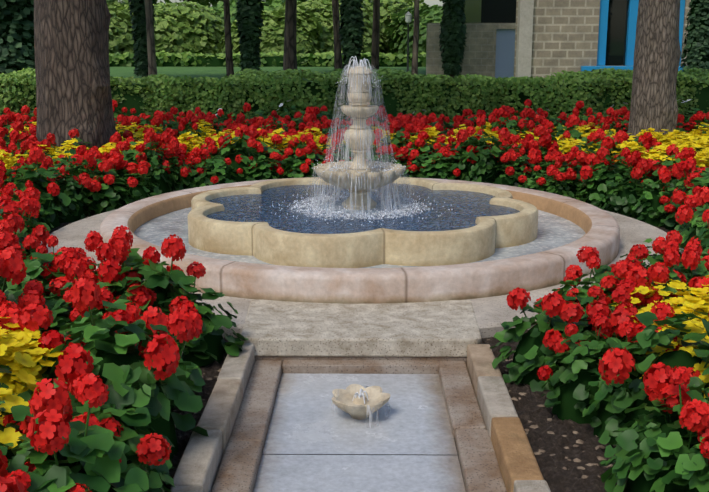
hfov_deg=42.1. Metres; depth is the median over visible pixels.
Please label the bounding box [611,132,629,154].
geranium plant
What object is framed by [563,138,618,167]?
geranium plant
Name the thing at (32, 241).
geranium plant
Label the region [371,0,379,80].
trunk
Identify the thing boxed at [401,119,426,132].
geranium plant
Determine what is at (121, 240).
geranium plant
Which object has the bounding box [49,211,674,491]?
ground soil beds
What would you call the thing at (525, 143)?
geranium plant
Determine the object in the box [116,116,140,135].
geranium plant
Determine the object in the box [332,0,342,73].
park pine
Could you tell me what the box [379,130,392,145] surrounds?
pansy plant
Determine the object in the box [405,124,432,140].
geranium plant
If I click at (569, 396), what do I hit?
geranium plant
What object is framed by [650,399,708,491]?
geranium plant
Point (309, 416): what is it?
wet channel floor
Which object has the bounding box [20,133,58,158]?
geranium plant
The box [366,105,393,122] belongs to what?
geranium plant
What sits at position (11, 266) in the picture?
geranium plant
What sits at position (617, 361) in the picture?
geranium plant
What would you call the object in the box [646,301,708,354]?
pansy plant
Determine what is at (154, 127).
pansy plant
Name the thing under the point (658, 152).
pansy plant
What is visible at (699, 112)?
geranium plant
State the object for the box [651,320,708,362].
pansy plant
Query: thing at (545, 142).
geranium plant
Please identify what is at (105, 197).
geranium plant
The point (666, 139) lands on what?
pansy plant
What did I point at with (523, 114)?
geranium plant
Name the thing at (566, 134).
geranium plant
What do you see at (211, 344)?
geranium plant
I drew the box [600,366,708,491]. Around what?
geranium plant
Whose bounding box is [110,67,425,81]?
lawn
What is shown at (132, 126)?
pansy plant
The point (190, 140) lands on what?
pansy plant
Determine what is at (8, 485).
geranium plant
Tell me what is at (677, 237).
geranium plant
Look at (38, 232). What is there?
geranium plant
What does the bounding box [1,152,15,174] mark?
pansy plant
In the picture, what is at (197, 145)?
pansy plant
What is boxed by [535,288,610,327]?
geranium plant
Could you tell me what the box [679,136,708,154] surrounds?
pansy plant
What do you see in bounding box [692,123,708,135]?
pansy plant
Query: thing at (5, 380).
pansy plant
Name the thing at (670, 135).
pansy plant
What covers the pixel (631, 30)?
blue house window frame
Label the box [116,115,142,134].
geranium plant
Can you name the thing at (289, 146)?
geranium plant
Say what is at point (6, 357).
pansy plant
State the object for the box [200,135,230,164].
geranium plant
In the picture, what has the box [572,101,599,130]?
geranium plant
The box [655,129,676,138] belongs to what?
pansy plant
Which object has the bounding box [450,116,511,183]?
geranium plant
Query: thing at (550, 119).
geranium plant
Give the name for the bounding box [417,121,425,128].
geranium plant
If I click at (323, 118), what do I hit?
geranium plant
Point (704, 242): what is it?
geranium plant
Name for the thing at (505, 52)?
garden door
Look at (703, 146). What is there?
pansy plant
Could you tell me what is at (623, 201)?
geranium plant
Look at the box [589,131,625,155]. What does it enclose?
geranium plant
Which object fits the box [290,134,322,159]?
geranium plant
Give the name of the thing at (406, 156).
geranium plant
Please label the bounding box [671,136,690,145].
pansy plant
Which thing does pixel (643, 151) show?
pansy plant
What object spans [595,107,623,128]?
geranium plant
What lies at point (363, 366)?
channel ledge head
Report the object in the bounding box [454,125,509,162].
geranium plant
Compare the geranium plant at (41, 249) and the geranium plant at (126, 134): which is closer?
the geranium plant at (41, 249)
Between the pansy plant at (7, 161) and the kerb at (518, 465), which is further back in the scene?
the pansy plant at (7, 161)
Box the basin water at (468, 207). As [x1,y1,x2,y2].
[206,183,519,233]
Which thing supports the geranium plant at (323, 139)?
on the ground soil beds at (540, 430)
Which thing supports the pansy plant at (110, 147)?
on the ground soil beds at (540, 430)
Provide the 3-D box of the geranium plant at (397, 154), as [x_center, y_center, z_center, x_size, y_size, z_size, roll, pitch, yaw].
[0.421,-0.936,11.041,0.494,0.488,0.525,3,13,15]
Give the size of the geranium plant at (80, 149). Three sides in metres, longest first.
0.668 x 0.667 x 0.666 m
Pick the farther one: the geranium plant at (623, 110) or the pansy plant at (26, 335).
the geranium plant at (623, 110)
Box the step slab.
[240,300,481,356]
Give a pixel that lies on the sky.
(429, 2)
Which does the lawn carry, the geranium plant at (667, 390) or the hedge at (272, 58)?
the hedge at (272, 58)
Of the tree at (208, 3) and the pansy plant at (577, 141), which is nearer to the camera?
the pansy plant at (577, 141)
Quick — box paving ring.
[40,209,683,343]
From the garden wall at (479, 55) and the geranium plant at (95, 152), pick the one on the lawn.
the garden wall at (479, 55)
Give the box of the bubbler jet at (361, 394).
[352,389,368,403]
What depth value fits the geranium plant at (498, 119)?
12.31 m
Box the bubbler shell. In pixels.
[332,384,389,419]
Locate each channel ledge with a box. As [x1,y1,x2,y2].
[211,360,282,491]
[438,360,506,491]
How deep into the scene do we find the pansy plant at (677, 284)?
4.70 m
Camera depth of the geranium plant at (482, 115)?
13.38 m
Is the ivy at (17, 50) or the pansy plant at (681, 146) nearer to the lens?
the pansy plant at (681, 146)
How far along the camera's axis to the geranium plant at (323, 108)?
14.79 m
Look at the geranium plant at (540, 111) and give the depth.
14.48 m
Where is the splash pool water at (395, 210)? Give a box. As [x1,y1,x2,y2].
[259,190,452,225]
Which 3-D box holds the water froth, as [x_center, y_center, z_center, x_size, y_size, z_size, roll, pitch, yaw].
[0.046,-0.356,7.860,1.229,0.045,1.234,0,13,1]
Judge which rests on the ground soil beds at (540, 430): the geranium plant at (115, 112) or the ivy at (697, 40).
the geranium plant at (115, 112)
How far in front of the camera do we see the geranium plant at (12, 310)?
4.09 m
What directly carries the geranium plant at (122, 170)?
on the ground soil beds at (540, 430)
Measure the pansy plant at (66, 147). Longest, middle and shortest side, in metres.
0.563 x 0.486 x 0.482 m
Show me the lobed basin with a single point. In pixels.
(484, 237)
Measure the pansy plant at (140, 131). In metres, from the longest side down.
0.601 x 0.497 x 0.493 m
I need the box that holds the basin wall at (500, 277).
[99,177,619,303]
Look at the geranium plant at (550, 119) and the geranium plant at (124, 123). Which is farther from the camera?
the geranium plant at (550, 119)
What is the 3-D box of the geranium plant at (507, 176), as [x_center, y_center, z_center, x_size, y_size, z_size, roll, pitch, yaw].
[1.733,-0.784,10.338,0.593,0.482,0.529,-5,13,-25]
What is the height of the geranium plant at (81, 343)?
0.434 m
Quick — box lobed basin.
[188,177,537,267]
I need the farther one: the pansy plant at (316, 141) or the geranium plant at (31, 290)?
the pansy plant at (316, 141)
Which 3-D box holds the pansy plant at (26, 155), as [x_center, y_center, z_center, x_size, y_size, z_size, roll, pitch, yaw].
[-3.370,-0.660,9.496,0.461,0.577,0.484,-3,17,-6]
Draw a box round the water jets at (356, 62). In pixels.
[346,56,372,84]
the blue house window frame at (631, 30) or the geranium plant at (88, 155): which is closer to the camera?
the geranium plant at (88, 155)
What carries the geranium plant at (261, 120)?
on the ground soil beds at (540, 430)
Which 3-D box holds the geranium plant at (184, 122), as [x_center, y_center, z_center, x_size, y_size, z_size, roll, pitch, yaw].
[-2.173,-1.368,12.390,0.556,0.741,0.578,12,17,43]
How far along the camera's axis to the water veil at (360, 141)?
7.55 m
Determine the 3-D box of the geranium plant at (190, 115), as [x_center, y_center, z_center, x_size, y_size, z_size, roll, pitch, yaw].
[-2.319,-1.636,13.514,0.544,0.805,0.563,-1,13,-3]
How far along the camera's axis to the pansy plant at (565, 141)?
11.11 m
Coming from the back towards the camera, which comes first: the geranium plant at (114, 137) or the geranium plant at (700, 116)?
the geranium plant at (700, 116)
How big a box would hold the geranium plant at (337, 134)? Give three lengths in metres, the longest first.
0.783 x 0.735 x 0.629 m
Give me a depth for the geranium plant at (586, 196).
9.76 m
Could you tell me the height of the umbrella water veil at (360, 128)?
0.825 m
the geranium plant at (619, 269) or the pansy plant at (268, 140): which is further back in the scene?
the pansy plant at (268, 140)
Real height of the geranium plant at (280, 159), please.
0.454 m
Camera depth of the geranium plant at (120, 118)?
12.98 m
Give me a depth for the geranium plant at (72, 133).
10.81 m
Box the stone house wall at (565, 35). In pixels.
[514,0,690,81]
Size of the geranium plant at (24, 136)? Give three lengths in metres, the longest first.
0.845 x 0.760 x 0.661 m
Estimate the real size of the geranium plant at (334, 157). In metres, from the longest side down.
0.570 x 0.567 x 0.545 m
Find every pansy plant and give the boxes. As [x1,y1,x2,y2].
[0,149,16,168]
[0,155,13,169]
[0,317,31,375]
[0,326,40,443]
[0,327,68,374]
[0,329,43,396]
[0,373,15,390]
[0,388,28,448]
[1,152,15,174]
[3,343,56,383]
[6,339,67,407]
[7,154,40,176]
[38,145,57,162]
[49,145,70,157]
[56,138,88,163]
[100,142,121,154]
[115,124,134,141]
[118,126,135,139]
[126,122,141,137]
[130,141,143,148]
[135,124,156,138]
[143,125,162,137]
[177,132,202,144]
[178,133,199,151]
[186,138,204,153]
[196,119,213,136]
[202,126,215,133]
[212,130,236,140]
[264,134,284,150]
[269,128,290,148]
[293,132,318,146]
[305,127,325,147]
[312,131,324,144]
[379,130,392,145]
[417,126,444,157]
[447,124,465,142]
[472,122,491,134]
[484,131,503,141]
[518,131,535,139]
[558,134,577,145]
[559,139,569,145]
[559,143,573,153]
[562,139,590,152]
[580,123,600,137]
[580,127,600,140]
[603,129,615,139]
[611,141,638,153]
[611,286,653,311]
[616,138,647,157]
[621,300,678,354]
[630,148,647,156]
[635,128,659,143]
[637,278,691,326]
[639,318,708,378]
[645,144,674,160]
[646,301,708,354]
[648,145,666,158]
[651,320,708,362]
[652,133,671,145]
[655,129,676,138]
[662,132,682,142]
[664,129,689,142]
[667,286,708,321]
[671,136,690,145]
[674,138,696,151]
[674,142,701,163]
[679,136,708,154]
[687,153,708,167]
[688,293,708,314]
[690,131,708,144]
[690,138,708,164]
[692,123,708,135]
[693,362,708,397]
[694,151,708,166]
[695,304,708,321]
[697,159,708,167]
[698,143,708,155]
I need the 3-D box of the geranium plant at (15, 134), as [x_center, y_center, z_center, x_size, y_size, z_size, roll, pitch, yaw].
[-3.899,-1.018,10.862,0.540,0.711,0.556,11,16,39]
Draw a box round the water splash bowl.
[312,154,405,174]
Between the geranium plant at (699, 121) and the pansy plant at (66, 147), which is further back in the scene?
the geranium plant at (699, 121)
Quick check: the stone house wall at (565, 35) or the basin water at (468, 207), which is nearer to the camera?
the basin water at (468, 207)
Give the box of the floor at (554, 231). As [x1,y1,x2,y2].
[134,207,585,267]
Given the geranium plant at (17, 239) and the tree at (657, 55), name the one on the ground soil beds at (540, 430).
the geranium plant at (17, 239)
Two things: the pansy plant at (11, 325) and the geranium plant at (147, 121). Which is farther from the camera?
the geranium plant at (147, 121)
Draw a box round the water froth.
[290,195,425,219]
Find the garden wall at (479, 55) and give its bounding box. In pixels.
[426,23,515,77]
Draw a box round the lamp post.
[407,23,409,71]
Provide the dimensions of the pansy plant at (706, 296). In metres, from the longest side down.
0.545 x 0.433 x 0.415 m
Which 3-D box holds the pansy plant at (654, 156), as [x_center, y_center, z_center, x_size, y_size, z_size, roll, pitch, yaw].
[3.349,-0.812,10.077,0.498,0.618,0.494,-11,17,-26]
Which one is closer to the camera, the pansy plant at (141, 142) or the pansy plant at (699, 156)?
the pansy plant at (699, 156)
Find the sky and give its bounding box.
[118,0,444,6]
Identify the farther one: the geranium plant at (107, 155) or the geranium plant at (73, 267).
the geranium plant at (107, 155)
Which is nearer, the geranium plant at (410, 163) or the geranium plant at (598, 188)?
the geranium plant at (598, 188)
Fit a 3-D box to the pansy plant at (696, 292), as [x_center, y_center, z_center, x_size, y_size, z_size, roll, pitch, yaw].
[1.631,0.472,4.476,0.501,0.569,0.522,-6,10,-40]
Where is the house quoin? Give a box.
[515,0,533,76]
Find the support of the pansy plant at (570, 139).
on the ground soil beds at (540, 430)
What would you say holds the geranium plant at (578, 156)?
on the ground soil beds at (540, 430)
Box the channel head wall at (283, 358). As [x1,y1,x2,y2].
[255,356,466,366]
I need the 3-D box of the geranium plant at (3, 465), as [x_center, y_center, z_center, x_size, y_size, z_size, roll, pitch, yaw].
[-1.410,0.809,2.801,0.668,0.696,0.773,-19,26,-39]
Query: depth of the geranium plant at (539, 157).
10.43 m
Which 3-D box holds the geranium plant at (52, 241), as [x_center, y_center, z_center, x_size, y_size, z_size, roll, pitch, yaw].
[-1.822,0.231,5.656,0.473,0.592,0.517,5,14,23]
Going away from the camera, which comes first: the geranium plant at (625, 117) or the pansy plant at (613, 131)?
the pansy plant at (613, 131)
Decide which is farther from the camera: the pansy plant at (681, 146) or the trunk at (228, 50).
the trunk at (228, 50)
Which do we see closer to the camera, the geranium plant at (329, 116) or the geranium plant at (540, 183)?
the geranium plant at (540, 183)
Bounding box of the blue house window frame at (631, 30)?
[581,0,684,70]
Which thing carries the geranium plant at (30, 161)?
on the ground soil beds at (540, 430)
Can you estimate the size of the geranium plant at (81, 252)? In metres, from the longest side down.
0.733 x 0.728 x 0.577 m
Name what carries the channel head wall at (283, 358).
attached to the channel ledge
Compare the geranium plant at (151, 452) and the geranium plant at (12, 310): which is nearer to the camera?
the geranium plant at (151, 452)
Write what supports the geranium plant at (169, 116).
on the ground soil beds at (540, 430)
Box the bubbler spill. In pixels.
[366,386,371,427]
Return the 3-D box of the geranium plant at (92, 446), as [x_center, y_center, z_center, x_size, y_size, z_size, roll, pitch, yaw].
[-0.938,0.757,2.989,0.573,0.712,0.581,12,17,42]
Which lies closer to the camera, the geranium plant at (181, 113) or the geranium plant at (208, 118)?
the geranium plant at (208, 118)
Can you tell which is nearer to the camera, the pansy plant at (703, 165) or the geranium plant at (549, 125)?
the pansy plant at (703, 165)
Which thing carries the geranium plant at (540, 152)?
on the ground soil beds at (540, 430)
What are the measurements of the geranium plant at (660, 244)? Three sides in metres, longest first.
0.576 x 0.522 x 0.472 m
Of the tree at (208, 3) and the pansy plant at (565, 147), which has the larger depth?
the tree at (208, 3)
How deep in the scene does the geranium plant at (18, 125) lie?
11.78 m
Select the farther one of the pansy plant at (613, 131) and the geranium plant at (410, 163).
the pansy plant at (613, 131)
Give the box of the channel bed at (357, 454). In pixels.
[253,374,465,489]
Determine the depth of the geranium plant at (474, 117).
13.65 m
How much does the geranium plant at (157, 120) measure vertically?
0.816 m
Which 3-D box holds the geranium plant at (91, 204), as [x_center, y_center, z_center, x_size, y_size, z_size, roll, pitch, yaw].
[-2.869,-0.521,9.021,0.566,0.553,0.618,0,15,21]
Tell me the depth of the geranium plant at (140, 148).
9.90 m
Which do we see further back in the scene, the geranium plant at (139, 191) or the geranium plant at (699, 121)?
the geranium plant at (699, 121)
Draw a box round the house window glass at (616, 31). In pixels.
[605,0,628,65]
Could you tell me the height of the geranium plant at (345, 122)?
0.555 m
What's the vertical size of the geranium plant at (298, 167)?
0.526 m
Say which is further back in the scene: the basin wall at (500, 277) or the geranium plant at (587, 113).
the geranium plant at (587, 113)
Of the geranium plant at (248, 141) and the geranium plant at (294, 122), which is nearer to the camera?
the geranium plant at (248, 141)
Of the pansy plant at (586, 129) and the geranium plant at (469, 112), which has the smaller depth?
the pansy plant at (586, 129)
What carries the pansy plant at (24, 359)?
on the ground soil beds at (540, 430)
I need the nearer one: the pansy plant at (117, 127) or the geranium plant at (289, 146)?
the geranium plant at (289, 146)
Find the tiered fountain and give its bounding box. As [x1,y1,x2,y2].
[313,66,405,209]
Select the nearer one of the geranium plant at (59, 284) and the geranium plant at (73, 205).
the geranium plant at (59, 284)
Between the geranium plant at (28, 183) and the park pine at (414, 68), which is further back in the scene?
the park pine at (414, 68)
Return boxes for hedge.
[0,67,708,123]
[109,50,425,66]
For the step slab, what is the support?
on the ground soil beds at (540, 430)
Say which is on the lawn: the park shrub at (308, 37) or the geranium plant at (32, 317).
the park shrub at (308, 37)
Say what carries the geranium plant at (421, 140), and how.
on the ground soil beds at (540, 430)
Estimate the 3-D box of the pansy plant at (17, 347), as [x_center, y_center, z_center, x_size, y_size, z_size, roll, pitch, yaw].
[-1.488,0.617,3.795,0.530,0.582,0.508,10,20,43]
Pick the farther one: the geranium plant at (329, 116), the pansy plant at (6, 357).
the geranium plant at (329, 116)
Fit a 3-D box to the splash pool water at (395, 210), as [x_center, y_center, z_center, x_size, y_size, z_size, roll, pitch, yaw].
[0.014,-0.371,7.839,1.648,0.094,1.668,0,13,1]
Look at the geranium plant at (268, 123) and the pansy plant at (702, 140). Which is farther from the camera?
the geranium plant at (268, 123)
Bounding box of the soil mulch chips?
[173,336,615,478]
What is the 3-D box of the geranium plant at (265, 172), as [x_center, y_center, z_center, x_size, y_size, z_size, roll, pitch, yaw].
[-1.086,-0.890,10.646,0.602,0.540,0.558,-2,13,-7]
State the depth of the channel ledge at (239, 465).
4.22 m
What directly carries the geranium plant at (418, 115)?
on the ground soil beds at (540, 430)
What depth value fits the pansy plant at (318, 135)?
11.97 m
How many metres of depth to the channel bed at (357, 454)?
4.11 m
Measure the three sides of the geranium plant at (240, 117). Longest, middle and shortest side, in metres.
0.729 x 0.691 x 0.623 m
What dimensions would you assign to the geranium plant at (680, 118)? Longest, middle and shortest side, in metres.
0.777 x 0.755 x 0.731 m
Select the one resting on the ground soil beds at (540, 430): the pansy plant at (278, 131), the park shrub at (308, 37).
the pansy plant at (278, 131)
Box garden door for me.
[495,29,514,77]
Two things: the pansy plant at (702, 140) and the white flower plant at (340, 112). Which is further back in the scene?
the white flower plant at (340, 112)
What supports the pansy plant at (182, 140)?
on the ground soil beds at (540, 430)
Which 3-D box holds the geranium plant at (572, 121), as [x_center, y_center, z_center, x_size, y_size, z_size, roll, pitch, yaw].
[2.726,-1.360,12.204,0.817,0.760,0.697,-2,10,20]
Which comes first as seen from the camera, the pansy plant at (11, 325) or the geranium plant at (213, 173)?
the pansy plant at (11, 325)
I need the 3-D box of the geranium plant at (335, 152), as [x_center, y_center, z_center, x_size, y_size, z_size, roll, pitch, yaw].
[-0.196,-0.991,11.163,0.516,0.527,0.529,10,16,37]
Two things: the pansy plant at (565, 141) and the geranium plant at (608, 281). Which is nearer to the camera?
the geranium plant at (608, 281)
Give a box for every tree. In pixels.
[34,0,115,151]
[155,0,231,10]
[627,0,680,141]
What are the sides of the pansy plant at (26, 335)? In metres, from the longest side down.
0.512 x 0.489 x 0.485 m
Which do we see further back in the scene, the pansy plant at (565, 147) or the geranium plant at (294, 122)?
the geranium plant at (294, 122)
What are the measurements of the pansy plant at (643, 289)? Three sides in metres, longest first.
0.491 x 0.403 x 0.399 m
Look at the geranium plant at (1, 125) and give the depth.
11.76 m
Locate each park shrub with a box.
[106,0,130,9]
[108,8,134,53]
[110,1,224,54]
[206,0,301,34]
[216,6,323,55]
[273,0,390,54]
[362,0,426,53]
[384,4,443,55]
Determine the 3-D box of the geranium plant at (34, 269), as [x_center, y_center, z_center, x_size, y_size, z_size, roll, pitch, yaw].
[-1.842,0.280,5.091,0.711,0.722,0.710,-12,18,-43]
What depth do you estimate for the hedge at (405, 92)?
15.32 m
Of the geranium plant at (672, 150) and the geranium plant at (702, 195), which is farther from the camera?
the geranium plant at (672, 150)
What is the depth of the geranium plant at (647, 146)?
10.80 m
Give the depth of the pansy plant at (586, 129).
12.50 m
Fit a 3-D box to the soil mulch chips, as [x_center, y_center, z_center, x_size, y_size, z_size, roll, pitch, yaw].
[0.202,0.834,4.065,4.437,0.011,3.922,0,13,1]
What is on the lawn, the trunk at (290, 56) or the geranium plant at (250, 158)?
the trunk at (290, 56)
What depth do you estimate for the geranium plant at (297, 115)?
14.00 m
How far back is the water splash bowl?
7.68 m
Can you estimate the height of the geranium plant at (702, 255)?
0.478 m
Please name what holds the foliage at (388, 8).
on the lawn
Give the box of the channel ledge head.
[282,360,438,373]
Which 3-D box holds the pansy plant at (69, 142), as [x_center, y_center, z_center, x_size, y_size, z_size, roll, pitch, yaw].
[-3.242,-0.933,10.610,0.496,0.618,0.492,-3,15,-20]
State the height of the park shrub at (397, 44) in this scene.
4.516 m
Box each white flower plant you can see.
[215,105,236,119]
[276,100,303,122]
[333,103,349,124]
[678,99,699,121]
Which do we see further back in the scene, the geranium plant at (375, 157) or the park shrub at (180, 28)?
the park shrub at (180, 28)
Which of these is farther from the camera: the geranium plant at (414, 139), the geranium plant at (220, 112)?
the geranium plant at (220, 112)
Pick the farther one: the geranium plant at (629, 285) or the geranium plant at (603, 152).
the geranium plant at (603, 152)
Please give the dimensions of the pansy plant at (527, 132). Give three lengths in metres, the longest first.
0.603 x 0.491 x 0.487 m
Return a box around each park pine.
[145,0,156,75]
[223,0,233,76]
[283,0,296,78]
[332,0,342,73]
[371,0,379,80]
[411,0,418,74]
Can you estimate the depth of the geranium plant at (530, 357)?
4.64 m
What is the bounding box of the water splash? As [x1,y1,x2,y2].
[337,60,382,86]
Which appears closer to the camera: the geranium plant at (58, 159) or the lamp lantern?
the geranium plant at (58, 159)
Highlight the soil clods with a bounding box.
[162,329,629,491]
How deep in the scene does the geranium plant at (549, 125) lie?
12.25 m
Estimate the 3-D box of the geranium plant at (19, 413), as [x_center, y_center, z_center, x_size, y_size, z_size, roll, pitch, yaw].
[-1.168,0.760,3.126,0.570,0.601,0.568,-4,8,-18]
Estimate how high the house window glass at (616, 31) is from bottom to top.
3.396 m
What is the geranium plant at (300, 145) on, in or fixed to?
on the ground soil beds at (540, 430)
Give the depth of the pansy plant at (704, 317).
4.13 m
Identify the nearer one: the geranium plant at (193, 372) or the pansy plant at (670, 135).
the geranium plant at (193, 372)
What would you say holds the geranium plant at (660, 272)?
on the ground soil beds at (540, 430)
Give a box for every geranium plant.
[0,108,22,122]
[0,121,18,141]
[0,126,5,137]
[0,136,5,147]
[0,142,17,162]
[0,145,70,228]
[0,178,50,231]
[0,186,38,234]
[0,193,40,235]
[0,195,8,204]
[0,208,49,256]
[0,219,13,234]
[0,231,65,299]
[0,244,78,281]
[0,249,26,290]
[0,290,21,333]
[0,402,73,472]
[0,449,7,476]
[0,476,27,491]
[1,114,12,129]
[2,127,29,147]
[3,374,174,491]
[4,281,74,309]
[4,469,91,491]
[6,121,36,147]
[6,183,53,232]
[6,373,148,491]
[7,130,37,158]
[8,157,58,177]
[8,232,18,243]
[10,114,36,130]
[12,162,56,200]
[17,392,155,473]
[18,180,46,218]
[18,280,75,339]
[18,304,167,397]
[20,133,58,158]
[21,105,36,121]
[22,234,39,258]
[30,235,99,271]
[31,154,69,167]
[36,245,96,272]
[36,247,101,287]
[39,156,91,222]
[41,251,98,309]
[45,128,98,152]
[45,258,142,329]
[47,275,208,460]
[54,145,106,173]
[55,165,97,219]
[56,150,101,211]
[64,325,95,348]
[69,305,113,324]
[70,153,137,200]
[75,234,201,358]
[79,158,137,214]
[84,225,183,311]
[93,150,126,174]
[94,283,188,354]
[96,304,204,408]
[97,160,146,181]
[102,132,134,149]
[102,151,109,158]
[110,133,173,168]
[112,99,129,125]
[115,114,124,125]
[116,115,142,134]
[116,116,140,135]
[117,160,155,205]
[118,120,129,132]
[119,143,173,175]
[122,130,141,141]
[125,108,145,122]
[132,261,247,366]
[134,127,181,195]
[139,111,165,127]
[142,129,176,144]
[152,106,200,133]
[160,143,189,191]
[164,111,187,136]
[164,127,185,143]
[171,111,184,120]
[173,153,205,188]
[178,117,206,142]
[179,143,195,167]
[185,107,205,126]
[188,149,236,186]
[192,144,224,167]
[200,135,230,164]
[203,115,231,135]
[204,124,264,182]
[206,112,234,123]
[212,116,228,129]
[217,109,248,125]
[223,123,241,140]
[234,124,261,150]
[235,113,260,125]
[235,146,285,180]
[237,129,287,175]
[242,102,269,124]
[248,156,271,168]
[256,116,297,134]
[257,118,280,138]
[259,115,287,131]
[261,120,286,131]
[268,151,292,178]
[271,110,279,120]
[278,140,295,150]
[280,133,313,164]
[281,148,313,177]
[282,126,321,144]
[289,106,316,130]
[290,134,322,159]
[292,111,309,123]
[296,140,331,176]
[298,112,332,134]
[300,105,327,120]
[305,120,331,138]
[313,133,342,158]
[315,106,345,127]
[321,116,328,121]
[324,139,353,161]
[325,145,342,161]
[329,118,339,135]
[330,131,353,158]
[341,119,350,128]
[365,138,392,161]
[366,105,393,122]
[366,117,400,136]
[369,120,423,162]
[376,144,415,176]
[377,148,405,163]
[388,114,410,132]
[400,154,414,177]
[401,112,422,124]
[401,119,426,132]
[404,131,454,163]
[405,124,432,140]
[405,156,434,177]
[409,143,460,179]
[410,126,446,144]
[411,114,444,131]
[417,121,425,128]
[429,136,462,161]
[433,122,454,138]
[435,114,445,126]
[436,150,459,162]
[437,145,476,179]
[441,115,469,136]
[445,110,485,130]
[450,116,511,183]
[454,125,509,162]
[462,114,500,126]
[465,109,472,117]
[476,108,523,141]
[481,110,510,128]
[482,126,499,141]
[486,155,531,186]
[489,107,526,127]
[490,287,609,391]
[496,134,537,171]
[500,134,538,163]
[501,105,520,121]
[503,147,541,188]
[509,111,535,127]
[510,115,531,135]
[511,114,541,132]
[512,99,539,123]
[515,120,538,137]
[518,165,559,192]
[522,124,566,164]
[526,123,553,136]
[527,141,550,165]
[528,148,571,172]
[533,108,544,122]
[534,154,576,177]
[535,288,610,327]
[537,113,582,139]
[537,279,646,331]
[537,312,621,423]
[539,288,639,382]
[543,111,561,124]
[544,168,579,199]
[547,256,619,319]
[553,112,581,126]
[555,146,586,170]
[555,155,587,197]
[560,130,588,145]
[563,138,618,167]
[563,244,686,303]
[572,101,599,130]
[575,177,592,202]
[578,128,614,151]
[578,147,633,210]
[582,321,685,444]
[584,112,604,131]
[585,122,594,132]
[585,260,681,308]
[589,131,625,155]
[593,147,641,181]
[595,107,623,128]
[595,116,621,134]
[598,309,708,459]
[599,109,628,132]
[599,301,675,374]
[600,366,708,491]
[601,155,661,216]
[604,230,682,281]
[609,106,627,120]
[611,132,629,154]
[615,130,661,150]
[616,249,694,312]
[623,115,629,121]
[626,165,676,225]
[634,144,701,182]
[640,142,653,153]
[641,147,696,197]
[647,236,708,272]
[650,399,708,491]
[658,188,688,229]
[658,366,708,442]
[661,167,699,199]
[664,239,708,304]
[665,159,708,230]
[672,249,708,272]
[675,167,708,232]
[675,193,708,250]
[676,113,692,132]
[679,186,708,234]
[680,113,708,135]
[681,112,708,135]
[691,111,707,122]
[691,186,708,251]
[694,276,708,311]
[696,209,708,260]
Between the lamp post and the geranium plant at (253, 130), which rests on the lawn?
the lamp post
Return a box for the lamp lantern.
[405,11,411,22]
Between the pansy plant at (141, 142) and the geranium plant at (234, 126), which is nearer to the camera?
the pansy plant at (141, 142)
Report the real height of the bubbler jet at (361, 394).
0.085 m
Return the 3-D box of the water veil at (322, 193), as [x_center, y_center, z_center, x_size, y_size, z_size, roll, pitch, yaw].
[0.032,-0.494,7.840,0.936,0.325,0.936,0,13,1]
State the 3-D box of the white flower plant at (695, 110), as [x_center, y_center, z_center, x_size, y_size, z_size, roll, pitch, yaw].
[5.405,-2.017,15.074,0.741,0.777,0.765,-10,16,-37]
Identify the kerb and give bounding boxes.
[170,343,254,491]
[467,344,550,491]
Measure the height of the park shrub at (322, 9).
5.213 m
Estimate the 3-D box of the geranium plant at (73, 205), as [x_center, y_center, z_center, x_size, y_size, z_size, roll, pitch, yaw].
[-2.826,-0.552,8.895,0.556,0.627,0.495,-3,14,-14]
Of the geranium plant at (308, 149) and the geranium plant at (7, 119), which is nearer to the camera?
the geranium plant at (308, 149)
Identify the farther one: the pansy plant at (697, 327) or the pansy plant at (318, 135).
the pansy plant at (318, 135)
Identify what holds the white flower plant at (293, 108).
on the ground soil beds at (540, 430)
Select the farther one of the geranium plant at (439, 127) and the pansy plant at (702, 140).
the geranium plant at (439, 127)
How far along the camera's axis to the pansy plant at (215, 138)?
11.42 m
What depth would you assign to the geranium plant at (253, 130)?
11.19 m
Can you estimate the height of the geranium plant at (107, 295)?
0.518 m
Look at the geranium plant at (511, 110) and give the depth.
13.70 m
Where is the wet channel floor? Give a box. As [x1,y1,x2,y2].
[253,373,465,491]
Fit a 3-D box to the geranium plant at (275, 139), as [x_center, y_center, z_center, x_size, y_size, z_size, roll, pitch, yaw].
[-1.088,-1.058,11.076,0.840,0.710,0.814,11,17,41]
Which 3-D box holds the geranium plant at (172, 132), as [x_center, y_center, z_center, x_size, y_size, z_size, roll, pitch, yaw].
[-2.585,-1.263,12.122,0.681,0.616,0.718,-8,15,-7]
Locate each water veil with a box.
[306,172,410,215]
[314,171,406,215]
[326,65,392,168]
[331,108,387,169]
[341,64,378,105]
[346,66,372,105]
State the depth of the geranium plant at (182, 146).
10.57 m
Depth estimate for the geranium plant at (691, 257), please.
5.22 m
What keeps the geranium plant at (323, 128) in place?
on the ground soil beds at (540, 430)

